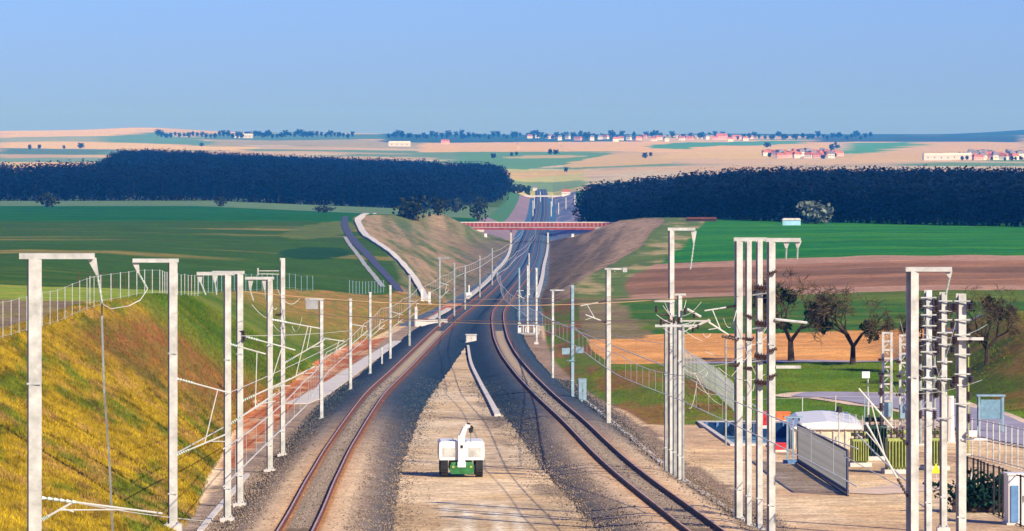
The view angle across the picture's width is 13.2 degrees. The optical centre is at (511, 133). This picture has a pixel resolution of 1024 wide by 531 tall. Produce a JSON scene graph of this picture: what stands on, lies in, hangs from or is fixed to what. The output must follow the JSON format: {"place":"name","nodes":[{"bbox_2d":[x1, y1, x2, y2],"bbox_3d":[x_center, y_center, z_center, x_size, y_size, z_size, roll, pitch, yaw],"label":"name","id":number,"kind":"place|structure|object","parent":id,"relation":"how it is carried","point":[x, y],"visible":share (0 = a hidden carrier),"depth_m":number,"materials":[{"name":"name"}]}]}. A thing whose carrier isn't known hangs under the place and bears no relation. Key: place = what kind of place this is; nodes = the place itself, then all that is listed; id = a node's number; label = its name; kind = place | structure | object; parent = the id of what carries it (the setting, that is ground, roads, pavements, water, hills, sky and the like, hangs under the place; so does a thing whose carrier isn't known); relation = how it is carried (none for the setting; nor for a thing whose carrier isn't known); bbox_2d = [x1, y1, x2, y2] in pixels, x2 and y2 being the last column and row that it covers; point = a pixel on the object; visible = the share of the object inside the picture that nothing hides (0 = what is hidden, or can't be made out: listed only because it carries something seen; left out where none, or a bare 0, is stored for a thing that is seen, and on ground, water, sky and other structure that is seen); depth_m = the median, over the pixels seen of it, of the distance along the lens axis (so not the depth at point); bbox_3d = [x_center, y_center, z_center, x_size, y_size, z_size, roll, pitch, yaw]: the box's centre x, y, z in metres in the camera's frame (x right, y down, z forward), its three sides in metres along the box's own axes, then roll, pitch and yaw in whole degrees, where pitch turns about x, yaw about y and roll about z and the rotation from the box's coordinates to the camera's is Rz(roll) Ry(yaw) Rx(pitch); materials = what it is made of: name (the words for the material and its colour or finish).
{"place":"outdoors","nodes":[
{"label":"outdoors","id":0,"kind":"place"},
{"bbox_2d":[285,341,400,403],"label":"concrete path","id":1,"kind":"structure","parent":0,"point":[335,382],"depth_m":387.66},
{"bbox_2d":[341,216,403,291],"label":"service road","id":2,"kind":"structure","parent":0,"point":[364,251],"depth_m":903.44,"materials":[{"name":"asphalt"}]},
{"bbox_2d":[0,128,1023,530],"bbox_3d":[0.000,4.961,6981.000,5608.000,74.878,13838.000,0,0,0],"label":"ground","id":3,"kind":"structure","parent":0,"point":[870,260],"depth_m":658.25,"materials":[{"name":"plant"}]},
{"bbox_2d":[35,192,61,206],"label":"bush","id":4,"kind":"object","parent":3,"relation":"on","point":[46,199],"visible":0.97,"depth_m":1798.04,"materials":[{"name":"green plant"}]},
{"bbox_2d":[0,277,100,337],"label":"wire fence","id":5,"kind":"object","parent":3,"relation":"on","point":[42,306],"visible":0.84,"depth_m":273.13,"materials":[{"name":"metal"}]},
{"bbox_2d":[19,253,161,530],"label":"catenary mast","id":6,"kind":"object","parent":3,"relation":"on","point":[35,498],"visible":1,"depth_m":149.81,"materials":[{"name":"metal"}]},
{"bbox_2d":[101,302,113,530],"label":"hanging cable","id":7,"kind":"object","parent":6,"relation":"hanging from","point":[102,335],"visible":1,"depth_m":151.29,"materials":[{"name":"metal"}]},
{"bbox_2d":[78,271,196,290],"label":"wire fence","id":8,"kind":"object","parent":3,"relation":"on","point":[134,280],"visible":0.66,"depth_m":476.93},
{"bbox_2d":[89,269,194,303],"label":"wire fence","id":9,"kind":"object","parent":3,"relation":"on","point":[144,285],"visible":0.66,"depth_m":343.33,"materials":[{"name":"metal"}]},
{"bbox_2d":[0,292,315,530],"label":"grass","id":10,"kind":"structure","parent":3,"relation":"on","point":[190,307],"depth_m":253.54,"materials":[{"name":"yellow plant"}]},
{"bbox_2d":[132,259,230,530],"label":"catenary mast","id":11,"kind":"object","parent":3,"relation":"on","point":[173,454],"visible":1,"depth_m":199.83,"materials":[{"name":"metal"}]},
{"bbox_2d":[197,473,249,530],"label":"cable trough","id":12,"kind":"object","parent":3,"relation":"on","point":[211,515],"visible":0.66,"depth_m":214.32,"materials":[{"name":"concrete"}]},
{"bbox_2d":[196,272,275,522],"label":"catenary mast","id":13,"kind":"object","parent":3,"relation":"on","point":[228,423],"visible":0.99,"depth_m":206.84,"materials":[{"name":"metal"}]},
{"bbox_2d":[212,271,294,506],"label":"catenary mast","id":14,"kind":"object","parent":3,"relation":"on","point":[241,336],"visible":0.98,"depth_m":218.74,"materials":[{"name":"metal"}]},
{"bbox_2d":[198,273,312,292],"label":"wire fence","id":15,"kind":"object","parent":3,"relation":"on","point":[289,287],"visible":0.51,"depth_m":501.39,"materials":[{"name":"grey metal"}]},
{"bbox_2d":[0,148,511,208],"bbox_3d":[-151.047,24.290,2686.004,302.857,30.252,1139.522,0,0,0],"label":"forest","id":16,"kind":"object","parent":3,"relation":"on","point":[135,174],"visible":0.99,"depth_m":2157.62,"materials":[{"name":"green plant"}]},
{"bbox_2d":[245,277,319,471],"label":"catenary mast","id":17,"kind":"object","parent":3,"relation":"on","point":[268,281],"visible":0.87,"depth_m":252.32,"materials":[{"name":"metal"}]},
{"bbox_2d":[276,296,738,302],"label":"feeder cable","id":18,"kind":"object","parent":17,"relation":"attached to","point":[534,302],"visible":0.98,"depth_m":221.23,"materials":[{"name":"orange metal"}]},
{"bbox_2d":[257,258,324,456],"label":"catenary mast","id":19,"kind":"object","parent":3,"relation":"on","point":[282,452],"visible":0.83,"depth_m":269.31,"materials":[{"name":"metal"}]},
{"bbox_2d":[305,298,346,418],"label":"catenary mast","id":20,"kind":"object","parent":3,"relation":"on","point":[311,303],"visible":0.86,"depth_m":313.45,"materials":[{"name":"metal"}]},
{"bbox_2d":[348,298,367,389],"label":"catenary mast","id":21,"kind":"object","parent":3,"relation":"on","point":[350,346],"visible":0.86,"depth_m":362.71,"materials":[{"name":"metal"}]},
{"bbox_2d":[344,237,384,286],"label":"footpath","id":22,"kind":"structure","parent":3,"relation":"on","point":[368,268],"depth_m":836.15,"materials":[{"name":"grey concrete"}]},
{"bbox_2d":[349,280,383,293],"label":"wire fence","id":23,"kind":"object","parent":3,"relation":"on","point":[365,286],"visible":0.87,"depth_m":662.69,"materials":[{"name":"grey metal"}]},
{"bbox_2d":[368,292,384,373],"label":"catenary mast","id":24,"kind":"object","parent":3,"relation":"on","point":[370,336],"visible":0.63,"depth_m":395.90,"materials":[{"name":"metal"}]},
{"bbox_2d":[219,189,541,530],"bbox_3d":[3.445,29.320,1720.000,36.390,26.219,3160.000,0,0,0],"label":"railway track","id":25,"kind":"structure","parent":3,"relation":"on","point":[433,351],"depth_m":289.10,"materials":[{"name":"gravel"}]},
{"bbox_2d":[355,213,427,300],"bbox_3d":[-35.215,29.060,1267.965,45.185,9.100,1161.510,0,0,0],"label":"drainage channel","id":26,"kind":"object","parent":3,"relation":"on","point":[393,254],"visible":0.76,"depth_m":915.28,"materials":[{"name":"concrete"}]},
{"bbox_2d":[389,285,402,358],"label":"catenary mast","id":27,"kind":"object","parent":3,"relation":"on","point":[390,323],"visible":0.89,"depth_m":433.24,"materials":[{"name":"metal"}]},
{"bbox_2d":[388,141,410,146],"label":"house","id":28,"kind":"structure","parent":3,"relation":"on","point":[401,143],"depth_m":6680.66,"materials":[{"name":"concrete"}]},
{"bbox_2d":[391,194,430,219],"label":"bush","id":29,"kind":"object","parent":3,"relation":"on","point":[414,208],"visible":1,"depth_m":1444.16,"materials":[{"name":"green plant"}]},
{"bbox_2d":[408,275,418,345],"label":"catenary mast","id":30,"kind":"object","parent":3,"relation":"on","point":[409,311],"visible":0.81,"depth_m":467.17,"materials":[{"name":"metal"}]},
{"bbox_2d":[414,307,447,326],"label":"culvert headwall","id":31,"kind":"object","parent":3,"relation":"on","point":[418,323],"visible":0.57,"depth_m":555.84,"materials":[{"name":"concrete"}]},
{"bbox_2d":[427,195,448,215],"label":"bush","id":32,"kind":"object","parent":3,"relation":"on","point":[437,207],"visible":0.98,"depth_m":1482.06,"materials":[{"name":"green plant"}]},
{"bbox_2d":[438,257,449,326],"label":"catenary mast","id":33,"kind":"object","parent":3,"relation":"on","point":[439,290],"visible":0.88,"depth_m":538.05,"materials":[{"name":"metal"}]},
{"bbox_2d":[223,234,521,486],"bbox_3d":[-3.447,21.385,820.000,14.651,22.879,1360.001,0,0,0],"label":"overhead line","id":34,"kind":"object","parent":33,"relation":"attached to","point":[326,373],"visible":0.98,"depth_m":205.29,"materials":[{"name":"metal"}]},
{"bbox_2d":[444,197,466,211],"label":"bush","id":35,"kind":"object","parent":3,"relation":"on","point":[456,205],"visible":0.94,"depth_m":2083.18,"materials":[{"name":"green plant"}]},
{"bbox_2d":[437,422,484,476],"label":"crane truck","id":36,"kind":"object","parent":3,"relation":"on","point":[461,453],"visible":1,"depth_m":248.24,"materials":[{"name":"green paint"}]},
{"bbox_2d":[467,195,488,221],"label":"bush","id":37,"kind":"object","parent":3,"relation":"on","point":[480,207],"visible":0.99,"depth_m":1773.01,"materials":[{"name":"green plant"}]},
{"bbox_2d":[467,345,500,415],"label":"cable trough","id":38,"kind":"object","parent":3,"relation":"on","point":[494,408],"visible":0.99,"depth_m":364.31,"materials":[{"name":"concrete"}]},
{"bbox_2d":[466,244,511,298],"bbox_3d":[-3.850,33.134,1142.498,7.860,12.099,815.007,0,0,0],"label":"cable trough","id":39,"kind":"object","parent":3,"relation":"on","point":[483,284],"visible":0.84,"depth_m":921.91,"materials":[{"name":"concrete"}]},
{"bbox_2d":[187,376,795,530],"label":"loose stones","id":40,"kind":"object","parent":3,"relation":"on","point":[725,507],"visible":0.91,"depth_m":249.93,"materials":[{"name":"gravel"}]},
{"bbox_2d":[534,268,537,343],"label":"catenary mast","id":41,"kind":"object","parent":3,"relation":"on","point":[536,305],"visible":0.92,"depth_m":485.50,"materials":[{"name":"metal"}]},
{"bbox_2d":[461,222,613,242],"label":"road bridge","id":42,"kind":"structure","parent":3,"relation":"on","point":[483,226],"depth_m":1595.85,"materials":[{"name":"metal"}]},
{"bbox_2d":[538,244,548,296],"bbox_3d":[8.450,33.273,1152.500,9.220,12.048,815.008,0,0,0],"label":"cable trough","id":43,"kind":"object","parent":3,"relation":"on","point":[542,274],"visible":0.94,"depth_m":997.75,"materials":[{"name":"concrete"}]},
{"bbox_2d":[550,290,563,377],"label":"catenary mast","id":44,"kind":"object","parent":3,"relation":"on","point":[552,337],"visible":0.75,"depth_m":384.91,"materials":[{"name":"metal"}]},
{"bbox_2d":[562,285,583,396],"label":"catenary mast","id":45,"kind":"object","parent":3,"relation":"on","point":[570,350],"visible":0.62,"depth_m":347.25,"materials":[{"name":"metal"}]},
{"bbox_2d":[577,378,586,401],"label":"equipment cabinet","id":46,"kind":"object","parent":3,"relation":"on","point":[582,389],"visible":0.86,"depth_m":344.52,"materials":[{"name":"metal"}]},
{"bbox_2d":[581,268,626,423],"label":"catenary mast","id":47,"kind":"object","parent":3,"relation":"on","point":[607,347],"visible":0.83,"depth_m":306.52,"materials":[{"name":"metal"}]},
{"bbox_2d":[464,189,749,530],"bbox_3d":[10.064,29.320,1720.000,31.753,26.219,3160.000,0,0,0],"label":"railway track","id":48,"kind":"structure","parent":3,"relation":"on","point":[504,353],"depth_m":285.43,"materials":[{"name":"gravel"}]},
{"bbox_2d":[664,320,667,470],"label":"catenary mast","id":49,"kind":"object","parent":3,"relation":"on","point":[666,400],"visible":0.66,"depth_m":249.32,"materials":[{"name":"metal"}]},
{"bbox_2d":[583,400,755,525],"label":"cable trough","id":50,"kind":"object","parent":3,"relation":"on","point":[658,460],"visible":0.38,"depth_m":269.60,"materials":[{"name":"concrete"}]},
{"bbox_2d":[672,322,676,476],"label":"catenary mast","id":51,"kind":"object","parent":3,"relation":"on","point":[675,401],"visible":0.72,"depth_m":244.26,"materials":[{"name":"metal"}]},
{"bbox_2d":[497,232,857,486],"bbox_3d":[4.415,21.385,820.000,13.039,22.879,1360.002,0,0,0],"label":"wire fence","id":52,"kind":"object","parent":3,"relation":"on","point":[692,380],"visible":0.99,"depth_m":194.49,"materials":[{"name":"metal"}]},
{"bbox_2d":[659,228,696,473],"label":"catenary mast","id":53,"kind":"object","parent":3,"relation":"on","point":[670,329],"visible":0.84,"depth_m":247.25,"materials":[{"name":"metal"}]},
{"bbox_2d":[241,291,675,305],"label":"feeder cable","id":54,"kind":"object","parent":53,"relation":"attached to","point":[472,305],"visible":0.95,"depth_m":231.43,"materials":[{"name":"orange metal"}]},
{"bbox_2d":[287,311,659,324],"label":"feeder cable","id":55,"kind":"object","parent":53,"relation":"attached to","point":[479,323],"visible":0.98,"depth_m":257.42,"materials":[{"name":"orange metal"}]},
{"bbox_2d":[302,294,670,299],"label":"feeder cable","id":56,"kind":"object","parent":53,"relation":"attached to","point":[482,299],"visible":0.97,"depth_m":257.86,"materials":[{"name":"orange metal"}]},
{"bbox_2d":[328,315,671,321],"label":"feeder cable","id":57,"kind":"object","parent":53,"relation":"attached to","point":[514,321],"visible":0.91,"depth_m":272.72,"materials":[{"name":"orange metal"}]},
{"bbox_2d":[654,293,710,479],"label":"catenary mast","id":58,"kind":"object","parent":3,"relation":"on","point":[679,324],"visible":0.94,"depth_m":240.72,"materials":[{"name":"metal"}]},
{"bbox_2d":[685,365,905,489],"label":"anchor wire","id":59,"kind":"object","parent":58,"relation":"attached to","point":[807,435],"visible":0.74,"depth_m":198.35,"materials":[{"name":"metal"}]},
{"bbox_2d":[682,325,684,483],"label":"catenary mast","id":60,"kind":"object","parent":3,"relation":"on","point":[683,403],"visible":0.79,"depth_m":238.28,"materials":[{"name":"metal"}]},
{"bbox_2d":[685,217,716,221],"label":"farm shed","id":61,"kind":"structure","parent":3,"relation":"on","point":[711,219],"depth_m":1348.55,"materials":[{"name":"red"}]},
{"bbox_2d":[685,351,733,410],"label":"wire fence","id":62,"kind":"object","parent":3,"relation":"on","point":[706,380],"visible":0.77,"depth_m":350.99,"materials":[{"name":"metal"}]},
{"bbox_2d":[725,339,726,444],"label":"catenary mast","id":63,"kind":"object","parent":3,"relation":"on","point":[725,392],"visible":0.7,"depth_m":283.55,"materials":[{"name":"metal"}]},
{"bbox_2d":[705,237,766,520],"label":"catenary mast","id":64,"kind":"object","parent":3,"relation":"on","point":[738,384],"visible":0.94,"depth_m":206.11,"materials":[{"name":"metal"}]},
{"bbox_2d":[696,421,789,445],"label":"water basin","id":65,"kind":"object","parent":3,"relation":"in","point":[716,428],"visible":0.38,"depth_m":308.09,"materials":[{"name":"liquid"}]},
{"bbox_2d":[742,240,754,525],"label":"catenary mast","id":66,"kind":"object","parent":3,"relation":"on","point":[748,338],"visible":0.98,"depth_m":200.90,"materials":[{"name":"metal"}]},
{"bbox_2d":[752,239,766,529],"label":"catenary mast","id":67,"kind":"object","parent":3,"relation":"on","point":[760,324],"visible":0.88,"depth_m":198.88,"materials":[{"name":"metal"}]},
{"bbox_2d":[766,238,806,530],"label":"catenary mast","id":68,"kind":"object","parent":3,"relation":"on","point":[771,320],"visible":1,"depth_m":193.86,"materials":[{"name":"metal"}]},
{"bbox_2d":[744,267,837,360],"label":"bare tree","id":69,"kind":"object","parent":3,"relation":"on","point":[783,295],"visible":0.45,"depth_m":397.74,"materials":[{"name":"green plant"}]},
{"bbox_2d":[782,218,800,224],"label":"field shed","id":70,"kind":"structure","parent":3,"relation":"on","point":[791,221],"depth_m":1276.11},
{"bbox_2d":[783,416,802,463],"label":"gate post frame","id":71,"kind":"object","parent":3,"relation":"on","point":[787,461],"visible":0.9,"depth_m":262.85,"materials":[{"name":"blue paint"}]},
{"bbox_2d":[567,163,1023,226],"bbox_3d":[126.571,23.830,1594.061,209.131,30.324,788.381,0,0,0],"label":"forest","id":72,"kind":"object","parent":3,"relation":"on","point":[956,195],"visible":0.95,"depth_m":1363.62,"materials":[{"name":"green plant"}]},
{"bbox_2d":[577,310,1023,424],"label":"grass","id":73,"kind":"structure","parent":3,"relation":"on","point":[783,381],"depth_m":355.60,"materials":[{"name":"green plant"}]},
{"bbox_2d":[795,200,834,223],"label":"tree","id":74,"kind":"object","parent":3,"relation":"on","point":[815,212],"visible":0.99,"depth_m":1314.24,"materials":[{"name":"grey plant"}]},
{"bbox_2d":[796,423,848,495],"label":"sliding gate","id":75,"kind":"structure","parent":3,"relation":"on","point":[822,455],"depth_m":243.58,"materials":[{"name":"metal"}]},
{"bbox_2d":[788,410,863,448],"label":"storage shelter","id":76,"kind":"object","parent":3,"relation":"on","point":[824,422],"visible":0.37,"depth_m":278.78,"materials":[{"name":"white paint"}]},
{"bbox_2d":[692,312,987,363],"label":"country lane","id":77,"kind":"structure","parent":3,"relation":"on","point":[702,362],"depth_m":398.10,"materials":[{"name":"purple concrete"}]},
{"bbox_2d":[804,283,897,364],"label":"bare tree","id":78,"kind":"object","parent":3,"relation":"on","point":[823,312],"visible":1,"depth_m":390.92,"materials":[{"name":"brown plant"}]},
{"bbox_2d":[849,431,871,466],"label":"transformer","id":79,"kind":"object","parent":3,"relation":"on","point":[860,455],"visible":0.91,"depth_m":259.29,"materials":[{"name":"metal"}]},
{"bbox_2d":[862,371,869,423],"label":"steel pole","id":80,"kind":"object","parent":3,"relation":"on","point":[865,374],"visible":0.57,"depth_m":286.80,"materials":[{"name":"metal"}]},
{"bbox_2d":[864,415,886,459],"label":"transformer","id":81,"kind":"object","parent":3,"relation":"on","point":[872,444],"visible":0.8,"depth_m":266.30,"materials":[{"name":"metal"}]},
{"bbox_2d":[878,375,883,424],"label":"steel pole","id":82,"kind":"object","parent":3,"relation":"on","point":[880,404],"visible":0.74,"depth_m":283.55,"materials":[{"name":"metal"}]},
{"bbox_2d":[878,332,892,436],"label":"lattice tower","id":83,"kind":"structure","parent":3,"relation":"on","point":[887,412],"depth_m":286.71,"materials":[{"name":"metal"}]},
{"bbox_2d":[827,483,954,493],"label":"concrete slab","id":84,"kind":"structure","parent":3,"relation":"on","point":[889,489],"depth_m":235.24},
{"bbox_2d":[881,427,905,473],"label":"transformer","id":85,"kind":"object","parent":3,"relation":"on","point":[895,450],"visible":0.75,"depth_m":251.97,"materials":[{"name":"metal"}]},
{"bbox_2d":[775,392,1023,447],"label":"road verge","id":86,"kind":"structure","parent":3,"relation":"on","point":[1020,419],"depth_m":327.77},
{"bbox_2d":[896,334,905,436],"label":"lattice tower","id":87,"kind":"structure","parent":3,"relation":"on","point":[902,412],"depth_m":284.87,"materials":[{"name":"metal"}]},
{"bbox_2d":[858,267,951,530],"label":"catenary mast","id":88,"kind":"object","parent":3,"relation":"on","point":[911,442],"visible":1,"depth_m":171.90,"materials":[{"name":"metal"}]},
{"bbox_2d":[919,354,923,444],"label":"steel pole","id":89,"kind":"object","parent":3,"relation":"on","point":[920,402],"visible":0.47,"depth_m":283.62,"materials":[{"name":"metal"}]},
{"bbox_2d":[895,291,955,344],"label":"bare tree","id":90,"kind":"object","parent":3,"relation":"on","point":[935,334],"visible":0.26,"depth_m":375.55,"materials":[{"name":"brown plant"}]},
{"bbox_2d":[919,290,939,530],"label":"catenary mast","id":91,"kind":"object","parent":3,"relation":"on","point":[927,306],"visible":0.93,"depth_m":195.86,"materials":[{"name":"metal"}]},
{"bbox_2d":[932,344,936,436],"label":"steel pole","id":92,"kind":"object","parent":3,"relation":"on","point":[934,413],"visible":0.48,"depth_m":277.72,"materials":[{"name":"metal"}]},
{"bbox_2d":[920,428,949,469],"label":"transformer","id":93,"kind":"object","parent":3,"relation":"on","point":[935,448],"visible":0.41,"depth_m":255.61,"materials":[{"name":"metal"}]},
{"bbox_2d":[923,153,951,159],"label":"house","id":94,"kind":"structure","parent":3,"relation":"on","point":[937,156],"depth_m":4665.82,"materials":[{"name":"concrete"}]},
{"bbox_2d":[934,292,955,530],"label":"catenary mast","id":95,"kind":"object","parent":3,"relation":"on","point":[941,326],"visible":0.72,"depth_m":199.85,"materials":[{"name":"metal"}]},
{"bbox_2d":[947,396,955,442],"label":"steel pole","id":96,"kind":"object","parent":3,"relation":"on","point":[950,424],"visible":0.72,"depth_m":286.48,"materials":[{"name":"metal"}]},
{"bbox_2d":[922,468,1001,512],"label":"hedge","id":97,"kind":"object","parent":3,"relation":"on","point":[978,495],"visible":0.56,"depth_m":214.38,"materials":[{"name":"green plant"}]},
{"bbox_2d":[966,344,970,454],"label":"steel pole","id":98,"kind":"object","parent":3,"relation":"on","point":[968,350],"visible":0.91,"depth_m":272.08,"materials":[{"name":"grey metal"}]},
{"bbox_2d":[951,293,986,530],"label":"catenary mast","id":99,"kind":"object","parent":3,"relation":"on","point":[959,342],"visible":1,"depth_m":185.83,"materials":[{"name":"metal"}]},
{"bbox_2d":[952,283,1021,365],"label":"bare tree","id":100,"kind":"object","parent":3,"relation":"on","point":[990,305],"visible":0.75,"depth_m":349.89,"materials":[{"name":"brown plant"}]},
{"bbox_2d":[976,394,1004,431],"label":"glass shelter","id":101,"kind":"object","parent":3,"relation":"on","point":[992,409],"visible":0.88,"depth_m":297.47,"materials":[{"name":"blue paint"}]},
{"bbox_2d":[966,456,1023,526],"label":"wire fence","id":102,"kind":"object","parent":3,"relation":"on","point":[999,468],"visible":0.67,"depth_m":211.35,"materials":[{"name":"grey metal"}]},
{"bbox_2d":[971,418,1023,469],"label":"wire fence","id":103,"kind":"object","parent":3,"relation":"on","point":[993,440],"visible":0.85,"depth_m":264.31,"materials":[{"name":"metal"}]},
{"bbox_2d":[1002,472,1023,524],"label":"equipment cabinet","id":104,"kind":"object","parent":3,"relation":"on","point":[1011,498],"visible":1,"depth_m":204.96,"materials":[{"name":"metal"}]},
{"bbox_2d":[0,0,1023,134],"label":"sky","id":105,"kind":"structure","parent":0,"point":[276,66],"materials":[{"name":"blue"}]},
{"bbox_2d":[792,391,1023,444],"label":"road","id":106,"kind":"structure","parent":0,"point":[1008,420],"depth_m":314.38,"materials":[{"name":"asphalt"}]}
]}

